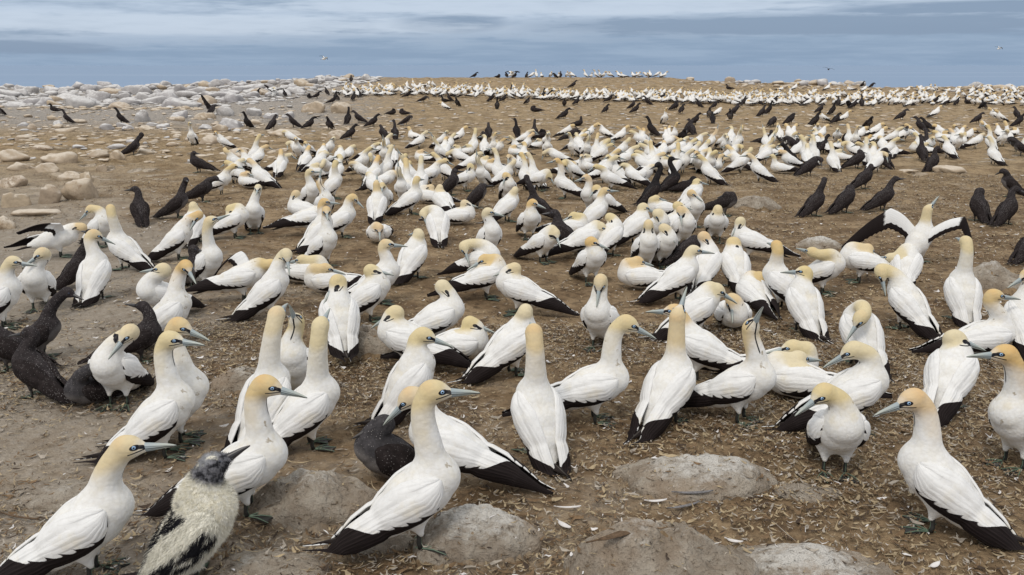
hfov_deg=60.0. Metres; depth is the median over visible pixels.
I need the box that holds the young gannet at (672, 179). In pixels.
[660,156,680,192]
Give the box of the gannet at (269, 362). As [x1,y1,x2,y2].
[220,303,290,451]
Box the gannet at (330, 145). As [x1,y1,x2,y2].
[314,136,335,156]
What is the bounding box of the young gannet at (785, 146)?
[777,142,801,161]
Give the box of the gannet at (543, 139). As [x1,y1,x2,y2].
[542,131,550,143]
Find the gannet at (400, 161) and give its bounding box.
[395,153,408,177]
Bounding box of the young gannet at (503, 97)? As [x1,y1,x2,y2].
[498,94,507,101]
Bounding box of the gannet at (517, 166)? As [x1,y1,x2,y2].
[506,154,521,175]
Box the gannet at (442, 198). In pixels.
[432,184,455,210]
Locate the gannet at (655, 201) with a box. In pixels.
[648,195,673,214]
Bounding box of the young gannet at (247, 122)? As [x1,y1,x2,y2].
[240,111,254,127]
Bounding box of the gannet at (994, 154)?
[984,136,1009,165]
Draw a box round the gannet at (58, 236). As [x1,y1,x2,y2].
[4,223,86,257]
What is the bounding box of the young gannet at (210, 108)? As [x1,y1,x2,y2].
[201,94,217,112]
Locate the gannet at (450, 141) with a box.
[447,132,458,146]
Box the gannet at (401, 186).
[394,159,410,197]
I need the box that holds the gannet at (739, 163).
[721,147,752,172]
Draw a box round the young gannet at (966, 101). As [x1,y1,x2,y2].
[964,97,971,103]
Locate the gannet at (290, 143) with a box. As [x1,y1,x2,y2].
[285,141,313,156]
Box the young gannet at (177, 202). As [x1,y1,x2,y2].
[151,177,188,217]
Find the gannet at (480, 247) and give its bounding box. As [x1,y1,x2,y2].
[437,239,500,274]
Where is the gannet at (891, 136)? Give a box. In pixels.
[876,127,907,143]
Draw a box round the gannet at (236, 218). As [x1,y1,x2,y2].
[200,203,248,238]
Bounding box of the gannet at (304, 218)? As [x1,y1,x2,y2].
[263,206,316,229]
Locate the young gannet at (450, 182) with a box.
[442,168,463,195]
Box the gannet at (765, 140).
[761,124,771,144]
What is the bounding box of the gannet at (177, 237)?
[148,210,203,260]
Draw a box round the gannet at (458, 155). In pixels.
[445,149,469,162]
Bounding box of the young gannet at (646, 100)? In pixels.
[641,95,653,104]
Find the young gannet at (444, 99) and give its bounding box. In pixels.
[440,95,450,101]
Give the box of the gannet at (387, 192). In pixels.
[380,182,392,209]
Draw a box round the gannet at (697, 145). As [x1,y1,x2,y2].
[682,141,700,156]
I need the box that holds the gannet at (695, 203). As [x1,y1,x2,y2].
[685,189,704,227]
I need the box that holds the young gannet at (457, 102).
[455,97,460,105]
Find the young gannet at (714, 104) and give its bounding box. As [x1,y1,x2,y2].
[711,101,718,107]
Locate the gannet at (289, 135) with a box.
[282,130,303,143]
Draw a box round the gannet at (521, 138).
[506,129,537,144]
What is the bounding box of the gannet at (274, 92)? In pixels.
[264,85,281,96]
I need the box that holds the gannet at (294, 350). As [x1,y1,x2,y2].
[280,305,308,390]
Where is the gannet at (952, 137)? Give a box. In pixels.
[946,128,965,148]
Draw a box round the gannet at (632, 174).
[617,163,650,185]
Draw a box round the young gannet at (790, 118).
[782,113,795,123]
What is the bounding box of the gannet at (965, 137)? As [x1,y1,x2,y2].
[963,132,966,143]
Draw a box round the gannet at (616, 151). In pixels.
[587,148,625,172]
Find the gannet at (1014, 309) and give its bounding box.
[1004,269,1023,358]
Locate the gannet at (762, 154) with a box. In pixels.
[749,144,777,163]
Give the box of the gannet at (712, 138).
[704,124,718,146]
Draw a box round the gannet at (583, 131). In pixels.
[573,128,588,139]
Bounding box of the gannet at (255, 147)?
[248,134,264,155]
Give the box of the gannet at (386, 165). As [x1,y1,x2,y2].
[379,144,394,174]
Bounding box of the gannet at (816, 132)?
[810,128,820,144]
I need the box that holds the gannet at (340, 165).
[327,154,343,178]
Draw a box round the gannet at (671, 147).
[667,138,687,154]
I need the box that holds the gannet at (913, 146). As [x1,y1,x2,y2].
[909,141,917,151]
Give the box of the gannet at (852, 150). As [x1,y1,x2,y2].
[841,141,859,155]
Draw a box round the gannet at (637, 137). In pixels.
[626,130,654,145]
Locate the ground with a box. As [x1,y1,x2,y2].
[0,77,1023,574]
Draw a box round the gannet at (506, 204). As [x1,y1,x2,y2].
[477,186,518,223]
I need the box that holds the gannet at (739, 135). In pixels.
[737,124,743,143]
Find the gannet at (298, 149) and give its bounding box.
[292,137,304,158]
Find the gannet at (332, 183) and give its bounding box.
[324,160,342,198]
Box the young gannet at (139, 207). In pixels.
[124,186,149,227]
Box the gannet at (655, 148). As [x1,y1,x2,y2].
[640,140,660,152]
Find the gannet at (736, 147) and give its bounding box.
[716,144,743,159]
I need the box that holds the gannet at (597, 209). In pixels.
[583,187,619,222]
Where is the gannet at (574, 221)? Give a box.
[529,212,588,233]
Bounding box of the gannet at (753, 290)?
[736,270,782,320]
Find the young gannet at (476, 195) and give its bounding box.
[459,183,493,208]
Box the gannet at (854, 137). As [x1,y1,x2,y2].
[850,125,863,143]
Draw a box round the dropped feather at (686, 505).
[666,501,698,508]
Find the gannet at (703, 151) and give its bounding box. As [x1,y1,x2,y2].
[686,148,707,166]
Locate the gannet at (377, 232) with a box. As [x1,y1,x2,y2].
[366,222,393,241]
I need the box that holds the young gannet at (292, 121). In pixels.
[285,113,301,126]
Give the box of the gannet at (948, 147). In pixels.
[937,135,958,158]
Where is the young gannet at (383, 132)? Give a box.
[379,124,387,136]
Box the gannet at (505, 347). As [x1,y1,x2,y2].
[447,303,535,384]
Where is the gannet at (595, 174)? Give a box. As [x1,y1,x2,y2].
[577,155,625,182]
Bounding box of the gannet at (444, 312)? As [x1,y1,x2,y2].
[408,279,464,335]
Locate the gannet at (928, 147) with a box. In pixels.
[924,142,944,153]
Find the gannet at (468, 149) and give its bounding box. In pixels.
[461,144,473,154]
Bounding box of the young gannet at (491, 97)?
[486,93,494,100]
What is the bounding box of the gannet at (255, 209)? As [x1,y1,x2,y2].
[244,184,264,234]
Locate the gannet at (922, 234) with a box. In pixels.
[841,196,974,262]
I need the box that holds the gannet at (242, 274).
[185,251,290,300]
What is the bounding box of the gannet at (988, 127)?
[981,124,998,150]
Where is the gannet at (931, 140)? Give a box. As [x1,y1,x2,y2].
[926,136,935,146]
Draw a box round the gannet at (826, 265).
[795,247,845,296]
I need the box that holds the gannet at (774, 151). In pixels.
[759,144,781,156]
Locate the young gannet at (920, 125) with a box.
[910,116,929,131]
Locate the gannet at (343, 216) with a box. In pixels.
[331,193,363,237]
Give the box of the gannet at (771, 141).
[760,133,774,150]
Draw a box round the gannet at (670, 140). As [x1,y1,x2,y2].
[654,135,678,146]
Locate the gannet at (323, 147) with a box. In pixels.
[315,143,327,156]
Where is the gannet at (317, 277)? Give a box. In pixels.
[304,263,362,292]
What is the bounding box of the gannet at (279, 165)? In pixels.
[273,149,286,177]
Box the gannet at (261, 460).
[132,374,306,522]
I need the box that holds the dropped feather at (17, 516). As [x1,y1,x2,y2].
[0,511,38,518]
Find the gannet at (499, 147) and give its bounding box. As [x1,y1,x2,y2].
[485,137,510,154]
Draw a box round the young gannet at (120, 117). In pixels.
[112,107,129,122]
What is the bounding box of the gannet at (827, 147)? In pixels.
[815,133,829,152]
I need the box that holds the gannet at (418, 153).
[414,149,435,161]
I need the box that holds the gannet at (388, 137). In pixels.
[375,133,394,153]
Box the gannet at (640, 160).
[631,153,665,174]
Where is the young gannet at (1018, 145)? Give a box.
[1006,138,1023,155]
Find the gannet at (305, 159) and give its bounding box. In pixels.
[295,145,312,171]
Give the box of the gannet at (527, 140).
[521,132,538,147]
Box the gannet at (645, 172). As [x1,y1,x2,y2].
[627,164,656,185]
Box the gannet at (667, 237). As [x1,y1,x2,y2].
[652,223,677,268]
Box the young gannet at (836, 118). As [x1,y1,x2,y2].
[830,112,841,123]
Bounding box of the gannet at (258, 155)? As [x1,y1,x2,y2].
[250,144,272,164]
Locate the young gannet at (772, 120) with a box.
[766,116,776,126]
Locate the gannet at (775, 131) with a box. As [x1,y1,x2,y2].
[759,124,778,147]
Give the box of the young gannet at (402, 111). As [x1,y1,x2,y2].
[399,108,412,114]
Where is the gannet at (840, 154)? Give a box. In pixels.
[835,148,851,160]
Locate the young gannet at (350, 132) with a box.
[340,124,359,138]
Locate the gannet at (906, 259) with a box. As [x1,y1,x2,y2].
[880,243,923,286]
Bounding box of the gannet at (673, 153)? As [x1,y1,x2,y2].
[670,149,685,156]
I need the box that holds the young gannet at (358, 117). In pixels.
[351,110,367,122]
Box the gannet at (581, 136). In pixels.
[560,133,586,150]
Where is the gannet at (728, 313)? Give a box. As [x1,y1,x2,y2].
[714,293,751,327]
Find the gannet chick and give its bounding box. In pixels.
[121,445,249,574]
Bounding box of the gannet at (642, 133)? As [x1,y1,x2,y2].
[636,128,645,144]
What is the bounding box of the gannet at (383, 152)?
[379,137,387,161]
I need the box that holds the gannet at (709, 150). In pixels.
[705,147,716,167]
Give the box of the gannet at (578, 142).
[574,132,583,149]
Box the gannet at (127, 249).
[106,204,154,270]
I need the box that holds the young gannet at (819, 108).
[813,103,824,112]
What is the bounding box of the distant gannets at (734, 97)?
[332,69,1023,142]
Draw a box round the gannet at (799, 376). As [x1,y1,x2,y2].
[767,350,892,398]
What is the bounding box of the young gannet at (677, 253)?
[658,235,700,265]
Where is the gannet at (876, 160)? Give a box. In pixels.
[864,151,888,171]
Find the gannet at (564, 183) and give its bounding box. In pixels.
[547,158,581,198]
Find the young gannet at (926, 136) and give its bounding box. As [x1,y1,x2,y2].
[923,128,931,146]
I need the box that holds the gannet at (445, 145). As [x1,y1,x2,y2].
[440,136,450,151]
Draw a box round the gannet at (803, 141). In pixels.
[795,135,820,165]
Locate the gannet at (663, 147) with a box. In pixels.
[657,140,668,153]
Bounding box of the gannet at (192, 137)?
[187,122,198,144]
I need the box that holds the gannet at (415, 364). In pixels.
[353,327,453,427]
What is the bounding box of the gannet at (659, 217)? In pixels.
[650,208,670,235]
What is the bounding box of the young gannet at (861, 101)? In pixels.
[859,94,863,105]
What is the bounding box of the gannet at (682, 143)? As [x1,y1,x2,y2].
[669,136,690,154]
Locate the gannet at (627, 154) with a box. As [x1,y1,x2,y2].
[617,145,643,164]
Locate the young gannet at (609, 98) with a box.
[603,94,614,101]
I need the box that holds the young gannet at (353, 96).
[350,91,355,100]
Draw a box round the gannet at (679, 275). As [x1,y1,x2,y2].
[627,245,714,302]
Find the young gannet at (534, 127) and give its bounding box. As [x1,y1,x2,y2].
[530,119,537,138]
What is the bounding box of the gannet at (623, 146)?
[602,137,630,158]
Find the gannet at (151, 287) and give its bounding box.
[136,263,210,307]
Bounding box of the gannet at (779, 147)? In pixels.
[773,143,783,150]
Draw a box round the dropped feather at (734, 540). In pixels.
[724,537,742,542]
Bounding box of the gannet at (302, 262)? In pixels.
[285,254,328,282]
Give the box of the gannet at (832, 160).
[826,141,841,171]
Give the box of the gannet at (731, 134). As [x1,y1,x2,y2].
[725,126,735,142]
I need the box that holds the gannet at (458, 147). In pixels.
[450,144,461,156]
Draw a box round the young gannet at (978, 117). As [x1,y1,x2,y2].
[969,112,985,122]
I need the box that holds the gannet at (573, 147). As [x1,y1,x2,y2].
[566,132,579,156]
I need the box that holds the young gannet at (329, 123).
[325,116,334,129]
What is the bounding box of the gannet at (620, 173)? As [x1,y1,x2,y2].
[603,154,628,180]
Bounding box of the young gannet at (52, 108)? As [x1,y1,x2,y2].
[48,103,63,110]
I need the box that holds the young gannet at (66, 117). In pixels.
[58,109,75,122]
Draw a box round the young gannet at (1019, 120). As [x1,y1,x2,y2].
[1010,113,1023,125]
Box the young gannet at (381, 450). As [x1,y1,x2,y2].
[352,414,414,478]
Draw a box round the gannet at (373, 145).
[350,142,381,159]
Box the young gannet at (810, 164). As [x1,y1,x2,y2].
[793,156,823,175]
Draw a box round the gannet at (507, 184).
[498,172,516,198]
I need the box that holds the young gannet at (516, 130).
[511,118,520,136]
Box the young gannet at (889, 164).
[880,147,894,169]
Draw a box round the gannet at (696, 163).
[692,150,701,172]
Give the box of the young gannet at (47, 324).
[0,287,83,361]
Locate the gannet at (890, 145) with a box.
[877,137,904,152]
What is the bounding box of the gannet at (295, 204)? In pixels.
[287,190,331,214]
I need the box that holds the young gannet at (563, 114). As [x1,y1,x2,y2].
[555,107,571,118]
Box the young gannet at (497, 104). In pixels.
[495,97,499,108]
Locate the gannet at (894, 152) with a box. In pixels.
[888,142,898,158]
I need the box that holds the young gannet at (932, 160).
[921,146,943,171]
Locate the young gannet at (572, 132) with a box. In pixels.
[556,128,580,140]
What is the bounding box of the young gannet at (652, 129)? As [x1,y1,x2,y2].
[644,116,661,135]
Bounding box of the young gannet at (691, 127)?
[687,118,696,134]
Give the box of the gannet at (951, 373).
[923,329,985,425]
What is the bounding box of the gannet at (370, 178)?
[365,171,393,201]
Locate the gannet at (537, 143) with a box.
[528,138,542,148]
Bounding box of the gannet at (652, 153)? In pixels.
[648,136,655,157]
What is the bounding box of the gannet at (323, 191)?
[314,169,334,210]
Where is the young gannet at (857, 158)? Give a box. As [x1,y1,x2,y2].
[841,149,866,168]
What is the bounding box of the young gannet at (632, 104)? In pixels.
[626,99,636,108]
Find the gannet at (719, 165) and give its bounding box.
[688,153,728,170]
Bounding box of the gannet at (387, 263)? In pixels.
[347,239,407,305]
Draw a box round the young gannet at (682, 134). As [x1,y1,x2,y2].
[675,128,687,140]
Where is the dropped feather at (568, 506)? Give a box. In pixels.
[555,505,580,507]
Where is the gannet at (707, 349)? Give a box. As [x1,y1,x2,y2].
[646,304,742,380]
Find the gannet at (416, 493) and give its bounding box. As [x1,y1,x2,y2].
[302,379,479,554]
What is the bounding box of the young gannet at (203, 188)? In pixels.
[186,175,223,202]
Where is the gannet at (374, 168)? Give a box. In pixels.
[361,155,380,185]
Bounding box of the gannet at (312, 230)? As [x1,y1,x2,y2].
[291,198,339,252]
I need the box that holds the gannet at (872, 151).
[866,141,877,162]
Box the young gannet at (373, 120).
[362,113,379,126]
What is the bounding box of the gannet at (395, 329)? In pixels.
[371,305,471,372]
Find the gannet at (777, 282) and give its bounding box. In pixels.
[762,240,831,314]
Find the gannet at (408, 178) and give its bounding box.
[403,157,412,186]
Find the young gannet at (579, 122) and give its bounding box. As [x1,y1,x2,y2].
[568,116,582,125]
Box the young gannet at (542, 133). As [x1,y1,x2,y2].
[531,129,545,137]
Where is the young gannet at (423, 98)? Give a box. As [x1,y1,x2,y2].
[416,96,428,101]
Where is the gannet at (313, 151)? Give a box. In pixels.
[303,141,316,154]
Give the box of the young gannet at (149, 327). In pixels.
[77,301,161,364]
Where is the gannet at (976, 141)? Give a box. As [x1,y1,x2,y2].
[964,132,984,148]
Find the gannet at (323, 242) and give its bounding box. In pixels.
[304,206,339,266]
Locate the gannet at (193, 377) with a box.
[95,317,209,446]
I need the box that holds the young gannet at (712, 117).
[709,111,715,122]
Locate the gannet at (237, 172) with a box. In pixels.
[220,160,244,182]
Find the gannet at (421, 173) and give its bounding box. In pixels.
[413,155,427,185]
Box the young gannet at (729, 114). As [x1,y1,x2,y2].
[727,108,732,118]
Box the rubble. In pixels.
[0,76,1023,162]
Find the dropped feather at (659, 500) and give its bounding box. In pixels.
[644,498,666,501]
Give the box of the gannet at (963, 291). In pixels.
[941,236,982,326]
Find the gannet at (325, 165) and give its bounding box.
[319,158,331,173]
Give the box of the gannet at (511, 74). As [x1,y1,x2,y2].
[506,71,519,77]
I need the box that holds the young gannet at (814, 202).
[794,177,826,216]
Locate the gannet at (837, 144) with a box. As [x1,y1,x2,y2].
[833,139,841,149]
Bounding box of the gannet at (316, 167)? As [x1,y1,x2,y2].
[309,162,345,177]
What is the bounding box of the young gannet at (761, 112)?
[756,105,765,115]
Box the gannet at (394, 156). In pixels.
[387,145,398,166]
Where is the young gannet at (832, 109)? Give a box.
[827,100,836,113]
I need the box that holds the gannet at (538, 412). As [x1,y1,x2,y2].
[510,322,571,481]
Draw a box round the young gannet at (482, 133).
[477,131,487,139]
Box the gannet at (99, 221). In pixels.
[77,205,109,247]
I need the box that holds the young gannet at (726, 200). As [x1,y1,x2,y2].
[704,191,737,216]
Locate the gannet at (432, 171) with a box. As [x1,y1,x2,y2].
[424,158,454,183]
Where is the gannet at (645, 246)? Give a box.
[630,219,659,263]
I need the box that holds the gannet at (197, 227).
[183,201,205,247]
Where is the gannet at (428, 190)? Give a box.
[420,184,460,203]
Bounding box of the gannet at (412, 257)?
[394,228,428,283]
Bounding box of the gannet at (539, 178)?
[516,169,554,191]
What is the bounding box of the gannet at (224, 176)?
[210,163,244,194]
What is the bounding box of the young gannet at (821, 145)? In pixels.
[816,134,831,152]
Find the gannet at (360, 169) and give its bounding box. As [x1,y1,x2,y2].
[348,161,367,180]
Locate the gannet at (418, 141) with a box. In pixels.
[405,130,430,148]
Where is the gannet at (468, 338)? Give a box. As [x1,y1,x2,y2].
[380,316,494,358]
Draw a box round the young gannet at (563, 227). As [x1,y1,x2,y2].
[541,209,582,251]
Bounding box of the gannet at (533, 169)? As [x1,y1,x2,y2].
[519,152,548,187]
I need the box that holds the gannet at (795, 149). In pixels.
[790,136,809,157]
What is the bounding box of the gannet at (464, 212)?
[419,199,476,223]
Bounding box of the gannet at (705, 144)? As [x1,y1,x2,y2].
[699,139,710,153]
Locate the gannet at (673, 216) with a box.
[668,201,692,226]
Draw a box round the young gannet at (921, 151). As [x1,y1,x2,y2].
[916,134,928,160]
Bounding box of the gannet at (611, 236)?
[597,213,623,255]
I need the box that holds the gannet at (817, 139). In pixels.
[811,131,820,143]
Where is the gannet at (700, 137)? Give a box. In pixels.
[686,132,709,145]
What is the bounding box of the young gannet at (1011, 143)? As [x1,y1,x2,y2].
[1007,136,1021,151]
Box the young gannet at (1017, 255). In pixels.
[1006,237,1023,264]
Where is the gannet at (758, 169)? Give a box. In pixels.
[739,153,778,181]
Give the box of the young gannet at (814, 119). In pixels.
[807,111,821,125]
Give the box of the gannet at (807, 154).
[801,143,813,161]
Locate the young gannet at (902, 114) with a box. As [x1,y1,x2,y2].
[893,108,909,119]
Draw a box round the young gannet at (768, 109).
[764,100,772,113]
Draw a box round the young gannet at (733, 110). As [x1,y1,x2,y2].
[725,105,740,114]
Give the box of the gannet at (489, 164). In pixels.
[485,158,504,171]
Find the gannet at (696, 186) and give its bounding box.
[677,178,708,204]
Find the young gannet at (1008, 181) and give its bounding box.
[995,168,1023,196]
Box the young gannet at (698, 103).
[695,98,703,107]
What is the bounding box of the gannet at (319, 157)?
[300,151,329,171]
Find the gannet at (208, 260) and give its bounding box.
[185,215,228,284]
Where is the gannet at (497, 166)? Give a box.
[486,148,503,175]
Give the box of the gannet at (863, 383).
[761,341,889,435]
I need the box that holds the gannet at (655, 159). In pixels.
[636,152,668,170]
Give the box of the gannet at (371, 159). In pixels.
[366,152,375,167]
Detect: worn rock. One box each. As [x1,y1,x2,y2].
[2,479,89,510]
[204,548,331,574]
[210,366,255,392]
[248,468,376,532]
[357,324,391,356]
[358,532,415,555]
[413,504,546,565]
[563,517,751,574]
[611,453,778,502]
[731,543,895,574]
[733,195,781,210]
[773,483,839,503]
[795,236,841,249]
[973,261,1021,290]
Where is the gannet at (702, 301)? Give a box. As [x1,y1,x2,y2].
[639,281,736,339]
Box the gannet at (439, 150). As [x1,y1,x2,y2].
[430,133,454,160]
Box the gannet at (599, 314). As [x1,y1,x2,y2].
[580,274,619,351]
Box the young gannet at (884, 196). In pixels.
[856,176,904,210]
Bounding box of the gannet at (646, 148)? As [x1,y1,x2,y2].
[638,143,662,158]
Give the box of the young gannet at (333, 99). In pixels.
[326,95,339,102]
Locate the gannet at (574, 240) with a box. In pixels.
[541,220,605,257]
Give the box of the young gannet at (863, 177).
[850,164,873,188]
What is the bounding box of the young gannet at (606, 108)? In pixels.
[601,104,609,112]
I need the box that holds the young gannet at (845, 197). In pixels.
[823,184,855,213]
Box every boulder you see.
[0,89,22,96]
[0,149,29,161]
[0,175,27,187]
[0,216,15,229]
[1,192,31,207]
[2,83,14,87]
[2,101,25,106]
[4,96,16,100]
[6,162,34,170]
[10,209,61,215]
[13,85,24,89]
[13,89,28,95]
[15,134,32,140]
[17,122,28,125]
[23,86,38,92]
[23,98,38,104]
[26,123,36,129]
[32,145,53,150]
[35,163,59,172]
[36,97,52,104]
[37,93,48,96]
[38,184,61,203]
[40,151,77,163]
[44,86,59,91]
[44,90,57,94]
[46,100,62,105]
[47,115,57,119]
[49,96,64,101]
[51,123,62,128]
[54,128,74,132]
[57,88,68,93]
[57,93,78,100]
[57,171,79,180]
[59,86,74,89]
[61,178,98,199]
[65,96,96,107]
[72,81,84,88]
[72,119,87,122]
[72,144,84,147]
[79,84,96,91]
[79,172,92,180]
[85,90,93,94]
[85,91,110,100]
[87,97,101,104]
[87,149,109,157]
[95,85,103,90]
[95,164,107,171]
[97,81,111,85]
[99,87,120,93]
[99,123,114,129]
[102,98,114,103]
[103,84,117,87]
[107,144,126,149]
[108,101,130,108]
[110,150,125,159]
[112,139,126,141]
[115,93,130,98]
[116,122,126,126]
[119,98,142,104]
[121,85,140,94]
[121,124,133,130]
[134,92,150,99]
[134,110,150,121]
[137,148,154,154]
[138,86,152,93]
[138,125,154,130]
[141,96,166,102]
[146,122,157,125]
[149,85,159,89]
[154,91,177,97]
[156,84,166,88]
[156,123,169,127]
[159,81,171,85]
[161,97,182,106]
[166,142,177,145]
[171,110,187,117]
[173,84,187,91]
[174,91,198,97]
[174,116,184,121]
[178,101,197,106]
[185,88,205,92]
[193,112,216,119]
[197,95,216,104]
[198,80,209,86]
[198,124,211,128]
[199,134,218,143]
[201,91,212,96]
[205,87,219,91]
[208,79,223,86]
[211,91,235,97]
[212,124,227,130]
[216,106,233,115]
[218,118,242,128]
[219,147,247,156]
[220,93,244,102]
[221,79,230,83]
[231,86,242,90]
[241,84,252,89]
[243,88,253,93]
[245,91,259,97]
[246,107,261,115]
[250,88,267,95]
[250,119,262,124]
[251,84,265,88]
[263,113,278,118]
[266,89,291,96]
[268,79,277,84]
[268,129,300,136]
[281,111,293,117]
[290,87,305,93]
[294,78,308,85]
[301,101,325,112]
[307,79,317,83]
[324,77,333,81]
[327,130,348,138]
[330,102,351,112]
[362,74,370,79]
[725,77,735,81]
[748,79,760,82]
[772,81,783,84]
[799,81,807,85]
[808,80,817,84]
[816,79,827,85]
[828,81,839,84]
[844,80,853,84]
[852,81,865,85]
[900,169,918,172]
[932,165,967,172]
[968,82,984,86]
[992,84,1009,88]
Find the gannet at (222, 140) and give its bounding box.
[214,131,237,147]
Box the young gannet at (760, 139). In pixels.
[750,130,772,142]
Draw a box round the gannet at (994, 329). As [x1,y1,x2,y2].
[908,289,1020,352]
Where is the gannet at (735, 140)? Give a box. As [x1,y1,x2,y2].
[731,125,743,146]
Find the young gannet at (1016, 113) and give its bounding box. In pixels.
[1011,106,1020,117]
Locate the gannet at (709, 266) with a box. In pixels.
[687,231,721,294]
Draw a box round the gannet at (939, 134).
[929,130,951,145]
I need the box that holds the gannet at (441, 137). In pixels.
[428,130,448,147]
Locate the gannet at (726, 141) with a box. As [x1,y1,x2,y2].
[720,136,731,152]
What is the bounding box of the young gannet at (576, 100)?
[571,96,580,104]
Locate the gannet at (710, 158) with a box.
[697,150,721,172]
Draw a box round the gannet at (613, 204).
[589,184,631,212]
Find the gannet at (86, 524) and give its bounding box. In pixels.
[0,435,176,574]
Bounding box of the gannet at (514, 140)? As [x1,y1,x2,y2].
[505,135,521,148]
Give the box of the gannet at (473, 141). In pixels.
[468,128,477,153]
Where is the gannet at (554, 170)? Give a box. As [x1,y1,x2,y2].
[549,160,577,174]
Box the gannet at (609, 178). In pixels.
[587,164,637,189]
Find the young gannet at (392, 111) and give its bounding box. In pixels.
[384,108,395,114]
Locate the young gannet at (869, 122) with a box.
[862,116,873,127]
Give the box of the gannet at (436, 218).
[419,205,449,247]
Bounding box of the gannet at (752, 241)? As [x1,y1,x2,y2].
[731,217,800,258]
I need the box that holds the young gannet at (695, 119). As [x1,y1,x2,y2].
[686,112,701,124]
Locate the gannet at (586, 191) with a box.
[574,174,593,207]
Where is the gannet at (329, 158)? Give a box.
[317,150,348,161]
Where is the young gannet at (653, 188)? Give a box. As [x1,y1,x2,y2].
[631,162,662,204]
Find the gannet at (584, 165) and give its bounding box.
[578,154,593,171]
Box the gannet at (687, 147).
[680,138,699,153]
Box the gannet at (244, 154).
[235,148,261,171]
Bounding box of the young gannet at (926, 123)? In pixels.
[919,117,934,129]
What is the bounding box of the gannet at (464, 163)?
[453,151,484,169]
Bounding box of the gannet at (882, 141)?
[874,135,887,147]
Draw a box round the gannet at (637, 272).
[617,256,663,288]
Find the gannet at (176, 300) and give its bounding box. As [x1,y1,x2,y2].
[145,259,195,348]
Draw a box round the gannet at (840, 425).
[795,382,870,484]
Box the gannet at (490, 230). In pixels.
[472,207,504,251]
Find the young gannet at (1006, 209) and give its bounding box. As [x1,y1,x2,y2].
[986,186,1023,225]
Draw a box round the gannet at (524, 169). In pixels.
[513,152,536,189]
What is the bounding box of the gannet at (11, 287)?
[0,256,36,329]
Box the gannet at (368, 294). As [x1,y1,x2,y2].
[350,264,393,322]
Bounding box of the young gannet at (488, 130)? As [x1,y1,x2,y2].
[485,122,492,137]
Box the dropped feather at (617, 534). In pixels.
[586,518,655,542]
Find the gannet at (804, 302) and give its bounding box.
[780,266,833,343]
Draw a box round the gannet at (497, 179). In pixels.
[490,159,516,186]
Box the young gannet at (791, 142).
[783,136,798,146]
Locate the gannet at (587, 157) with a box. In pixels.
[575,154,592,164]
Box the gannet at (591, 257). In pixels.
[568,236,609,285]
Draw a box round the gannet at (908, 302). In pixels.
[874,263,942,338]
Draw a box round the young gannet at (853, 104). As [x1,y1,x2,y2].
[847,98,858,107]
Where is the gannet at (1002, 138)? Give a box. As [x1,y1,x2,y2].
[996,129,1009,145]
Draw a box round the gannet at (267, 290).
[215,248,291,320]
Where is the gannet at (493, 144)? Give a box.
[486,132,500,155]
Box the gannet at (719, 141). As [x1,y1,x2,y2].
[714,133,727,146]
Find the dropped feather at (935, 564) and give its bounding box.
[928,561,939,567]
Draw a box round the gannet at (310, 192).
[300,169,319,204]
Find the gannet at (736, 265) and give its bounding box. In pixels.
[721,237,750,292]
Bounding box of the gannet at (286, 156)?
[264,153,295,170]
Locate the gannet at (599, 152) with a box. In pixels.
[592,138,613,161]
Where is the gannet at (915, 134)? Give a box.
[910,132,930,152]
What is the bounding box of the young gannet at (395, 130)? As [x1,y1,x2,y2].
[391,119,398,138]
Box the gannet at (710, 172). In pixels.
[690,154,731,185]
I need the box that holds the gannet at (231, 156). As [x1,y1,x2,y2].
[223,147,250,170]
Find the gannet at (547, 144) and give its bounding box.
[542,132,552,155]
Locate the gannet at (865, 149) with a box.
[862,137,869,165]
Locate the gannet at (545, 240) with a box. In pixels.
[510,225,560,264]
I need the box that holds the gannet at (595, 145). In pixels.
[590,133,599,154]
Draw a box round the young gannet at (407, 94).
[400,90,412,97]
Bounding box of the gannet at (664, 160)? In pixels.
[660,155,688,168]
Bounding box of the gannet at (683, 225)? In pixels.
[671,206,696,244]
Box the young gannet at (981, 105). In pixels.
[978,102,986,108]
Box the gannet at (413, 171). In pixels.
[396,148,435,185]
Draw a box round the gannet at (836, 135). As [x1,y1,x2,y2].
[832,128,841,140]
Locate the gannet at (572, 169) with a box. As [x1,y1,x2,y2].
[562,159,584,181]
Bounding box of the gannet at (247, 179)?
[238,171,277,187]
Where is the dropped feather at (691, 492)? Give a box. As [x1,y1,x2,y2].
[671,490,712,493]
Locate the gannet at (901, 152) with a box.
[885,144,913,154]
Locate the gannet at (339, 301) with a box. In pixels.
[318,274,359,361]
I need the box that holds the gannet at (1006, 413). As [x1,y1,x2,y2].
[966,344,1023,476]
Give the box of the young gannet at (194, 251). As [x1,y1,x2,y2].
[185,245,201,285]
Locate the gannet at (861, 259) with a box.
[840,242,920,283]
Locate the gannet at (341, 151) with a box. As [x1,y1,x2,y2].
[334,145,345,163]
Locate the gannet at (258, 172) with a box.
[242,158,280,188]
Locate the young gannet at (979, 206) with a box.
[969,187,991,223]
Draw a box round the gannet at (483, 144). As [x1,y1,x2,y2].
[477,134,488,154]
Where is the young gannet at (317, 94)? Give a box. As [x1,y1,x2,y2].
[310,91,322,97]
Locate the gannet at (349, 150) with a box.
[330,144,356,163]
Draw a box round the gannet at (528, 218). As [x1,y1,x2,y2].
[516,199,545,240]
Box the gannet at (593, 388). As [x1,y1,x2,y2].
[502,314,655,427]
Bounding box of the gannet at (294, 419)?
[271,308,339,451]
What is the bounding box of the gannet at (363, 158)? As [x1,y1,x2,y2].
[344,146,378,171]

